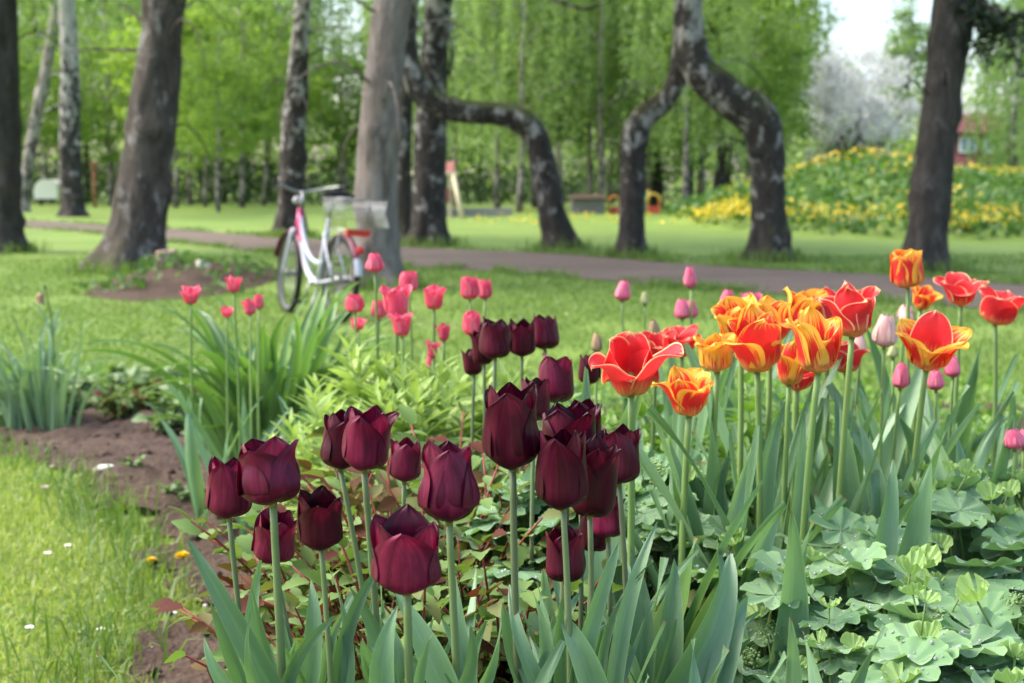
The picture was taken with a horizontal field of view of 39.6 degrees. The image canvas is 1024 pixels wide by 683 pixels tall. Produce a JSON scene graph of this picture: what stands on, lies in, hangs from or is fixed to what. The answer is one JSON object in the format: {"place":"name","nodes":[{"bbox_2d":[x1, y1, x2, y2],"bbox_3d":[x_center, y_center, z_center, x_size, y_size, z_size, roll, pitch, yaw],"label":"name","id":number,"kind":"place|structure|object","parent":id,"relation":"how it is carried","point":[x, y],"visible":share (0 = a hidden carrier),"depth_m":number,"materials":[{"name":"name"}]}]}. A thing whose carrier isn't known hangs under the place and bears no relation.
{"place":"outdoors","nodes":[
{"label":"outdoors","id":0,"kind":"place"},
{"bbox_2d":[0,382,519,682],"bbox_3d":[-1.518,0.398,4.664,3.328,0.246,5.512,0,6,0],"label":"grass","id":1,"kind":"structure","parent":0,"point":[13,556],"depth_m":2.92,"materials":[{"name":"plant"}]},
{"bbox_2d":[0,191,1023,681],"bbox_3d":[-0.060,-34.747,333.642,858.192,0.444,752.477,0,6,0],"label":"lawn","id":2,"kind":"structure","parent":0,"point":[670,237],"depth_m":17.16,"materials":[{"name":"plant"}]},
{"bbox_2d":[0,0,76,253],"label":"tree","id":3,"kind":"object","parent":2,"relation":"on","point":[12,221],"visible":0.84,"depth_m":20.08,"materials":[{"name":"brown plant"}]},
{"bbox_2d":[19,22,82,162],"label":"young birch","id":4,"kind":"object","parent":2,"relation":"on","point":[49,130],"visible":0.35,"depth_m":51.06,"materials":[{"name":"green plant"}]},
{"bbox_2d":[18,0,139,216],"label":"birch tree","id":5,"kind":"object","parent":2,"relation":"on","point":[72,192],"visible":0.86,"depth_m":36.44,"materials":[{"name":"grey plant"}]},
{"bbox_2d":[17,0,141,211],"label":"birch tree","id":6,"kind":"object","parent":2,"relation":"on","point":[36,118],"visible":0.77,"depth_m":40.65,"materials":[{"name":"grey plant"}]},
{"bbox_2d":[32,8,140,205],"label":"young birch","id":7,"kind":"object","parent":2,"relation":"on","point":[105,108],"visible":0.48,"depth_m":50.92,"materials":[{"name":"green plant"}]},
{"bbox_2d":[33,0,141,191],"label":"birch tree","id":8,"kind":"object","parent":2,"relation":"on","point":[101,7],"visible":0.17,"depth_m":56.58,"materials":[{"name":"green plant"}]},
{"bbox_2d":[92,1,245,207],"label":"young birch","id":9,"kind":"object","parent":2,"relation":"on","point":[192,19],"visible":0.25,"depth_m":44.59,"materials":[{"name":"green plant"}]},
{"bbox_2d":[84,260,276,301],"bbox_3d":[-3.371,-0.702,15.011,1.773,0.246,4.601,0,6,0],"label":"soil mound","id":10,"kind":"object","parent":2,"relation":"on","point":[168,284],"visible":0.54,"depth_m":13.80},
{"bbox_2d":[70,0,229,272],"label":"linden tree","id":11,"kind":"object","parent":10,"relation":"on","point":[136,227],"visible":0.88,"depth_m":16.39,"materials":[{"name":"brown plant"}]},
{"bbox_2d":[67,249,288,293],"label":"weeds","id":12,"kind":"object","parent":10,"relation":"on","point":[169,261],"visible":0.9,"depth_m":14.31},
{"bbox_2d":[172,20,281,211],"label":"young birch","id":13,"kind":"object","parent":2,"relation":"on","point":[226,67],"visible":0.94,"depth_m":40.37,"materials":[{"name":"green plant"}]},
{"bbox_2d":[180,0,322,207],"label":"young birch","id":14,"kind":"object","parent":2,"relation":"on","point":[253,9],"visible":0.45,"depth_m":45.95,"materials":[{"name":"green plant"}]},
{"bbox_2d":[213,5,339,204],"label":"young birch","id":15,"kind":"object","parent":2,"relation":"on","point":[284,53],"visible":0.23,"depth_m":53.49,"materials":[{"name":"green plant"}]},
{"bbox_2d":[217,0,343,159],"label":"birch tree","id":16,"kind":"object","parent":2,"relation":"on","point":[316,17],"visible":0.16,"depth_m":58.73,"materials":[{"name":"green plant"}]},
{"bbox_2d":[263,0,366,234],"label":"birch tree","id":17,"kind":"object","parent":2,"relation":"on","point":[293,158],"visible":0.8,"depth_m":24.75,"materials":[{"name":"grey plant"}]},
{"bbox_2d":[288,29,368,203],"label":"young birch","id":18,"kind":"object","parent":2,"relation":"on","point":[338,122],"visible":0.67,"depth_m":55.96,"materials":[{"name":"green plant"}]},
{"bbox_2d":[272,180,389,323],"bbox_3d":[-1.531,-0.711,11.187,0.644,1.076,1.846,1,5,-30],"label":"bicycle","id":19,"kind":"object","parent":2,"relation":"on","point":[296,235],"visible":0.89,"depth_m":10.99,"materials":[{"name":"metal"}]},
{"bbox_2d":[22,143,695,203],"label":"undergrowth","id":20,"kind":"object","parent":2,"relation":"on","point":[256,183],"visible":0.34,"depth_m":62.48,"materials":[{"name":"green plant"}]},
{"bbox_2d":[274,0,498,289],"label":"tree","id":21,"kind":"object","parent":2,"relation":"on","point":[382,134],"visible":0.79,"depth_m":13.97,"materials":[{"name":"grey plant"}]},
{"bbox_2d":[398,0,418,239],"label":"birch tree","id":22,"kind":"object","parent":2,"relation":"on","point":[404,175],"visible":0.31,"depth_m":23.78,"materials":[{"name":"grey plant"}]},
{"bbox_2d":[403,5,593,251],"bbox_3d":[-2.053,-6.991,21.054,6.047,11.699,6.259,-4,7,-33],"label":"bent birch","id":23,"kind":"object","parent":2,"relation":"on","point":[429,98],"visible":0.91,"depth_m":20.29,"materials":[{"name":"grey plant"}]},
{"bbox_2d":[404,0,599,246],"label":"birch tree","id":24,"kind":"object","parent":2,"relation":"on","point":[428,214],"visible":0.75,"depth_m":21.86,"materials":[{"name":"grey plant"}]},
{"bbox_2d":[447,0,573,207],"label":"birch tree","id":25,"kind":"object","parent":2,"relation":"on","point":[496,198],"visible":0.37,"depth_m":43.02,"materials":[{"name":"green plant"}]},
{"bbox_2d":[0,392,1023,682],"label":"flower bed soil","id":26,"kind":"structure","parent":2,"relation":"on","point":[162,460],"depth_m":3.86,"materials":[{"name":"soil"}]},
{"bbox_2d":[0,284,128,431],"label":"daffodil","id":27,"kind":"object","parent":26,"relation":"on","point":[43,401],"visible":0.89,"depth_m":5.27,"materials":[{"name":"green plant"}]},
{"bbox_2d":[0,421,216,682],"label":"edge grass","id":28,"kind":"structure","parent":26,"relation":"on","point":[108,517],"depth_m":2.92,"materials":[{"name":"plant"}]},
{"bbox_2d":[88,380,153,419],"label":"plant","id":29,"kind":"object","parent":26,"relation":"on","point":[118,403],"visible":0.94,"depth_m":5.70,"materials":[{"name":"green plant"}]},
{"bbox_2d":[0,408,256,676],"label":"soil crumbs","id":30,"kind":"object","parent":26,"relation":"on","point":[199,654],"visible":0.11,"depth_m":4.07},
{"bbox_2d":[147,285,263,532],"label":"tulip","id":31,"kind":"object","parent":26,"relation":"on","point":[188,456],"visible":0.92,"depth_m":3.24,"materials":[{"name":"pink plant"}]},
{"bbox_2d":[96,436,337,682],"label":"tulip","id":32,"kind":"object","parent":26,"relation":"on","point":[268,472],"visible":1,"depth_m":1.30,"materials":[{"name":"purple plant"}]},
{"bbox_2d":[59,281,436,458],"bbox_3d":[-0.687,0.133,3.746,1.006,0.590,0.804,0,6,0],"label":"daylily","id":33,"kind":"object","parent":26,"relation":"on","point":[279,377],"visible":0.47,"depth_m":3.65,"materials":[{"name":"plant"}]},
{"bbox_2d":[205,456,331,682],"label":"tulip","id":34,"kind":"object","parent":26,"relation":"on","point":[223,500],"visible":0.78,"depth_m":1.37,"materials":[{"name":"purple plant"}]},
{"bbox_2d":[251,507,347,682],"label":"tulip","id":35,"kind":"object","parent":26,"relation":"on","point":[261,549],"visible":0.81,"depth_m":1.45,"materials":[{"name":"purple plant"}]},
{"bbox_2d":[268,485,373,682],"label":"tulip","id":36,"kind":"object","parent":26,"relation":"on","point":[319,520],"visible":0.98,"depth_m":1.37,"materials":[{"name":"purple plant"}]},
{"bbox_2d":[195,400,540,577],"bbox_3d":[-0.102,0.331,2.347,0.779,0.417,0.778,0,6,0],"label":"bronze plant","id":37,"kind":"object","parent":26,"relation":"on","point":[355,480],"visible":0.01,"depth_m":2.38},
{"bbox_2d":[167,450,594,663],"bbox_3d":[-0.136,0.350,2.035,0.622,0.438,0.757,0,6,0],"label":"bronze plant","id":38,"kind":"object","parent":26,"relation":"on","point":[244,544],"visible":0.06,"depth_m":1.86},
{"bbox_2d":[242,332,533,576],"bbox_3d":[-0.226,0.244,2.794,0.614,0.520,0.720,0,6,0],"label":"lime green plant","id":39,"kind":"object","parent":26,"relation":"on","point":[436,406],"visible":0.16,"depth_m":2.71,"materials":[{"name":"plant"}]},
{"bbox_2d":[320,409,475,682],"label":"tulip","id":40,"kind":"object","parent":26,"relation":"on","point":[331,445],"visible":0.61,"depth_m":1.45,"materials":[{"name":"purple plant"}]},
{"bbox_2d":[360,504,477,682],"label":"tulip","id":41,"kind":"object","parent":26,"relation":"on","point":[405,563],"visible":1,"depth_m":1.16,"materials":[{"name":"purple plant"}]},
{"bbox_2d":[150,404,706,682],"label":"bronze plant","id":42,"kind":"object","parent":26,"relation":"on","point":[387,505],"visible":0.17,"depth_m":1.81,"materials":[{"name":"plant"}]},
{"bbox_2d":[388,437,480,680],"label":"tulip","id":43,"kind":"object","parent":26,"relation":"on","point":[404,467],"visible":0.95,"depth_m":1.63,"materials":[{"name":"purple plant"}]},
{"bbox_2d":[215,524,669,682],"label":"bronze plant","id":44,"kind":"object","parent":26,"relation":"on","point":[493,609],"visible":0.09,"depth_m":1.66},
{"bbox_2d":[342,405,605,682],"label":"tulip","id":45,"kind":"object","parent":26,"relation":"on","point":[365,441],"visible":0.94,"depth_m":1.39,"materials":[{"name":"purple plant"}]},
{"bbox_2d":[444,381,579,682],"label":"tulip","id":46,"kind":"object","parent":26,"relation":"on","point":[510,438],"visible":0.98,"depth_m":1.30,"materials":[{"name":"purple plant"}]},
{"bbox_2d":[0,364,1023,524],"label":"bed foliage","id":47,"kind":"object","parent":26,"relation":"on","point":[612,403],"visible":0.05,"depth_m":5.45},
{"bbox_2d":[413,428,618,682],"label":"tulip","id":48,"kind":"object","parent":26,"relation":"on","point":[561,480],"visible":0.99,"depth_m":1.31,"materials":[{"name":"purple plant"}]},
{"bbox_2d":[453,460,578,611],"bbox_3d":[0.052,0.439,2.011,0.412,0.542,0.688,-1,6,-9],"label":"ladys mantle","id":49,"kind":"object","parent":26,"relation":"on","point":[525,572],"visible":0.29,"depth_m":1.91,"materials":[{"name":"green plant"}]},
{"bbox_2d":[395,440,666,682],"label":"tulip","id":50,"kind":"object","parent":26,"relation":"on","point":[448,492],"visible":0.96,"depth_m":1.24,"materials":[{"name":"purple plant"}]},
{"bbox_2d":[538,433,657,682],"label":"tulip","id":51,"kind":"object","parent":26,"relation":"on","point":[602,464],"visible":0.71,"depth_m":1.40,"materials":[{"name":"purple plant"}]},
{"bbox_2d":[518,515,683,682],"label":"tulip","id":52,"kind":"object","parent":26,"relation":"on","point":[672,610],"visible":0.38,"depth_m":1.53,"materials":[{"name":"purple plant"}]},
{"bbox_2d":[599,423,676,682],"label":"tulip","id":53,"kind":"object","parent":26,"relation":"on","point":[624,438],"visible":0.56,"depth_m":1.45,"materials":[{"name":"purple plant"}]},
{"bbox_2d":[529,525,747,682],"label":"tulip","id":54,"kind":"object","parent":26,"relation":"on","point":[722,623],"visible":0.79,"depth_m":1.44,"materials":[{"name":"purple plant"}]},
{"bbox_2d":[526,401,759,667],"bbox_3d":[0.142,0.329,1.531,0.239,0.543,0.101,-2,6,-17],"label":"tulip","id":55,"kind":"object","parent":26,"relation":"on","point":[579,417],"visible":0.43,"depth_m":1.46,"materials":[{"name":"purple plant"}]},
{"bbox_2d":[535,386,754,523],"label":"leafy perennial","id":56,"kind":"object","parent":26,"relation":"on","point":[722,453],"visible":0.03,"depth_m":2.56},
{"bbox_2d":[576,436,733,616],"bbox_3d":[0.195,0.398,2.042,0.448,0.540,0.702,0,6,0],"label":"ladys mantle","id":57,"kind":"object","parent":26,"relation":"on","point":[647,516],"visible":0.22,"depth_m":1.88,"materials":[{"name":"green plant"}]},
{"bbox_2d":[593,496,750,682],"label":"tulip","id":58,"kind":"object","parent":26,"relation":"on","point":[607,527],"visible":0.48,"depth_m":1.46,"materials":[{"name":"purple plant"}]},
{"bbox_2d":[581,330,763,678],"bbox_3d":[0.134,0.282,1.693,0.162,0.601,0.296,-4,7,-34],"label":"tulip","id":59,"kind":"object","parent":26,"relation":"on","point":[629,364],"visible":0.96,"depth_m":1.62,"materials":[{"name":"red plant"}]},
{"bbox_2d":[649,332,734,613],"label":"tulip","id":60,"kind":"object","parent":26,"relation":"on","point":[715,356],"visible":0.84,"depth_m":1.90,"materials":[{"name":"orange plant"}]},
{"bbox_2d":[624,366,787,652],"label":"tulip","id":61,"kind":"object","parent":26,"relation":"on","point":[687,391],"visible":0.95,"depth_m":1.72,"materials":[{"name":"orange plant"}]},
{"bbox_2d":[685,515,756,611],"bbox_3d":[0.226,0.404,1.741,0.264,0.369,0.245,0,6,0],"label":"ladys mantle","id":62,"kind":"object","parent":26,"relation":"on","point":[714,521],"visible":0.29,"depth_m":1.74,"materials":[{"name":"green plant"}]},
{"bbox_2d":[666,433,781,659],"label":"tulip plant","id":63,"kind":"object","parent":26,"relation":"on","point":[765,542],"visible":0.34,"depth_m":1.81,"materials":[{"name":"green plant"}]},
{"bbox_2d":[646,372,841,526],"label":"leafy perennial","id":64,"kind":"object","parent":26,"relation":"on","point":[749,403],"visible":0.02,"depth_m":2.67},
{"bbox_2d":[643,303,846,562],"bbox_3d":[0.276,0.262,1.806,0.254,0.618,0.172,-1,6,-5],"label":"tulip","id":65,"kind":"object","parent":26,"relation":"on","point":[756,345],"visible":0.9,"depth_m":1.77,"materials":[{"name":"orange plant"}]},
{"bbox_2d":[649,292,843,509],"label":"tulip","id":66,"kind":"object","parent":26,"relation":"on","point":[725,309],"visible":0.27,"depth_m":2.02,"materials":[{"name":"orange plant"}]},
{"bbox_2d":[683,342,813,548],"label":"tulip","id":67,"kind":"object","parent":26,"relation":"on","point":[805,382],"visible":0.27,"depth_m":2.02,"materials":[{"name":"green plant"}]},
{"bbox_2d":[715,510,809,682],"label":"tulip plant","id":68,"kind":"object","parent":26,"relation":"on","point":[794,586],"visible":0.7,"depth_m":1.54,"materials":[{"name":"green plant"}]},
{"bbox_2d":[639,305,918,589],"bbox_3d":[0.314,0.268,1.726,0.208,0.622,0.302,-6,8,-44],"label":"tulip","id":69,"kind":"object","parent":26,"relation":"on","point":[818,337],"visible":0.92,"depth_m":1.72,"materials":[{"name":"orange plant"}]},
{"bbox_2d":[691,286,905,518],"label":"tulip","id":70,"kind":"object","parent":26,"relation":"on","point":[799,301],"visible":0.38,"depth_m":2.10,"materials":[{"name":"orange plant"}]},
{"bbox_2d":[712,340,894,551],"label":"tulip","id":71,"kind":"object","parent":26,"relation":"on","point":[790,371],"visible":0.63,"depth_m":1.87,"materials":[{"name":"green plant"}]},
{"bbox_2d":[736,545,876,682],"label":"ladys mantle","id":72,"kind":"object","parent":26,"relation":"on","point":[763,592],"visible":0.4,"depth_m":1.57,"materials":[{"name":"green plant"}]},
{"bbox_2d":[756,398,862,545],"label":"tulip plant","id":73,"kind":"object","parent":26,"relation":"on","point":[851,485],"visible":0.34,"depth_m":1.86,"materials":[{"name":"green plant"}]},
{"bbox_2d":[780,341,922,510],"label":"tulip","id":74,"kind":"object","parent":26,"relation":"on","point":[910,395],"visible":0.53,"depth_m":2.23,"materials":[{"name":"green plant"}]},
{"bbox_2d":[776,506,952,682],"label":"ladys mantle","id":75,"kind":"object","parent":26,"relation":"on","point":[847,535],"visible":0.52,"depth_m":1.60,"materials":[{"name":"green plant"}]},
{"bbox_2d":[778,280,953,530],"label":"tulip","id":76,"kind":"object","parent":26,"relation":"on","point":[850,305],"visible":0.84,"depth_m":1.85,"materials":[{"name":"red plant"}]},
{"bbox_2d":[833,386,931,596],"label":"tulip plant","id":77,"kind":"object","parent":26,"relation":"on","point":[917,531],"visible":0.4,"depth_m":1.68,"materials":[{"name":"green plant"}]},
{"bbox_2d":[856,284,942,460],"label":"tulip","id":78,"kind":"object","parent":26,"relation":"on","point":[925,297],"visible":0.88,"depth_m":2.63,"materials":[{"name":"green plant"}]},
{"bbox_2d":[821,572,1023,682],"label":"ladys mantle","id":79,"kind":"object","parent":26,"relation":"on","point":[964,631],"visible":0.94,"depth_m":1.43,"materials":[{"name":"green plant"}]},
{"bbox_2d":[825,310,1023,578],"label":"tulip","id":80,"kind":"object","parent":26,"relation":"on","point":[933,340],"visible":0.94,"depth_m":1.87,"materials":[{"name":"orange plant"}]},
{"bbox_2d":[853,404,1014,558],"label":"tulip plant","id":81,"kind":"object","parent":26,"relation":"on","point":[941,471],"visible":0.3,"depth_m":1.95,"materials":[{"name":"green plant"}]},
{"bbox_2d":[857,249,1021,480],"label":"tulip","id":82,"kind":"object","parent":26,"relation":"on","point":[906,270],"visible":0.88,"depth_m":2.28,"materials":[{"name":"orange plant"}]},
{"bbox_2d":[867,314,1011,468],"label":"tulip","id":83,"kind":"object","parent":26,"relation":"on","point":[884,336],"visible":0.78,"depth_m":2.10,"materials":[{"name":"pink plant"}]},
{"bbox_2d":[863,458,1023,614],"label":"ladys mantle","id":84,"kind":"object","parent":26,"relation":"on","point":[965,507],"visible":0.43,"depth_m":1.82,"materials":[{"name":"green plant"}]},
{"bbox_2d":[889,271,1018,480],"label":"tulip","id":85,"kind":"object","parent":26,"relation":"on","point":[960,288],"visible":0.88,"depth_m":2.47,"materials":[{"name":"green plant"}]},
{"bbox_2d":[894,284,1023,477],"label":"tulip","id":86,"kind":"object","parent":26,"relation":"on","point":[999,308],"visible":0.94,"depth_m":2.40,"materials":[{"name":"red plant"}]},
{"bbox_2d":[0,216,1023,312],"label":"long grass","id":87,"kind":"structure","parent":2,"relation":"on","point":[711,286],"depth_m":17.11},
{"bbox_2d":[451,0,593,211],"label":"birch tree","id":88,"kind":"object","parent":2,"relation":"on","point":[521,94],"visible":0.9,"depth_m":40.24,"materials":[{"name":"green plant"}]},
{"bbox_2d":[22,22,1023,198],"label":"woods","id":89,"kind":"object","parent":2,"relation":"on","point":[907,149],"visible":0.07,"depth_m":94.01,"materials":[{"name":"green plant"}]},
{"bbox_2d":[476,0,625,173],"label":"birch tree","id":90,"kind":"object","parent":2,"relation":"on","point":[572,103],"visible":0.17,"depth_m":45.63,"materials":[{"name":"green plant"}]},
{"bbox_2d":[526,0,658,193],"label":"birch tree","id":91,"kind":"object","parent":2,"relation":"on","point":[590,169],"visible":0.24,"depth_m":45.87,"materials":[{"name":"green plant"}]},
{"bbox_2d":[528,0,674,208],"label":"birch tree","id":92,"kind":"object","parent":2,"relation":"on","point":[600,63],"visible":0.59,"depth_m":43.19,"materials":[{"name":"green plant"}]},
{"bbox_2d":[573,46,685,258],"bbox_3d":[2.429,-6.821,19.085,5.639,11.662,6.527,-3,7,-26],"label":"bent birch","id":93,"kind":"object","parent":2,"relation":"on","point":[645,116],"visible":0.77,"depth_m":18.77,"materials":[{"name":"grey plant"}]},
{"bbox_2d":[579,2,744,206],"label":"leafy tree","id":94,"kind":"object","parent":2,"relation":"on","point":[658,179],"visible":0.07,"depth_m":49.34,"materials":[{"name":"green plant"}]},
{"bbox_2d":[603,0,841,191],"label":"weeping tree","id":95,"kind":"object","parent":2,"relation":"on","point":[774,43],"visible":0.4,"depth_m":43.37,"materials":[{"name":"green plant"}]},
{"bbox_2d":[673,0,797,262],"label":"bent birch","id":96,"kind":"object","parent":2,"relation":"on","point":[751,115],"visible":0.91,"depth_m":18.18,"materials":[{"name":"grey plant"}]},
{"bbox_2d":[791,38,921,170],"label":"blossom tree","id":97,"kind":"object","parent":2,"relation":"on","point":[829,108],"visible":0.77,"depth_m":45.81,"materials":[{"name":"white plant"}]},
{"bbox_2d":[871,0,929,156],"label":"tree","id":98,"kind":"object","parent":2,"relation":"on","point":[912,38],"visible":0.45,"depth_m":93.09,"materials":[{"name":"green plant"}]},
{"bbox_2d":[886,0,1023,273],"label":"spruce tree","id":99,"kind":"object","parent":2,"relation":"on","point":[953,25],"visible":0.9,"depth_m":15.95,"materials":[{"name":"brown plant"}]},
{"bbox_2d":[959,0,1023,172],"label":"pale tree","id":100,"kind":"object","parent":2,"relation":"on","point":[1015,137],"visible":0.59,"depth_m":49.53,"materials":[{"name":"green plant"}]},
{"bbox_2d":[974,0,1023,171],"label":"pale tree","id":101,"kind":"object","parent":2,"relation":"on","point":[1009,149],"visible":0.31,"depth_m":59.16,"materials":[{"name":"green plant"}]},
{"bbox_2d":[18,0,1023,190],"label":"sky","id":102,"kind":"structure","parent":0,"point":[865,17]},
{"bbox_2d":[25,221,1023,310],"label":"gravel path","id":103,"kind":"structure","parent":0,"point":[613,269],"depth_m":16.82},
{"bbox_2d":[538,380,1023,458],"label":"bed grass","id":104,"kind":"structure","parent":0,"point":[877,411],"depth_m":4.77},
{"bbox_2d":[665,165,1023,241],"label":"hill","id":105,"kind":"structure","parent":0,"point":[897,234],"depth_m":26.27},
{"bbox_2d":[611,0,761,200],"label":"birch tree","id":106,"kind":"object","parent":105,"relation":"on","point":[684,104],"visible":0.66,"depth_m":39.21,"materials":[{"name":"green plant"}]},
{"bbox_2d":[470,146,1023,230],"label":"yellow flowers","id":107,"kind":"object","parent":105,"relation":"on","point":[963,215],"visible":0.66,"depth_m":28.58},
{"bbox_2d":[665,149,1023,239],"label":"ground cover","id":108,"kind":"object","parent":105,"relation":"on","point":[975,180],"visible":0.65,"depth_m":28.68,"materials":[{"name":"plant"}]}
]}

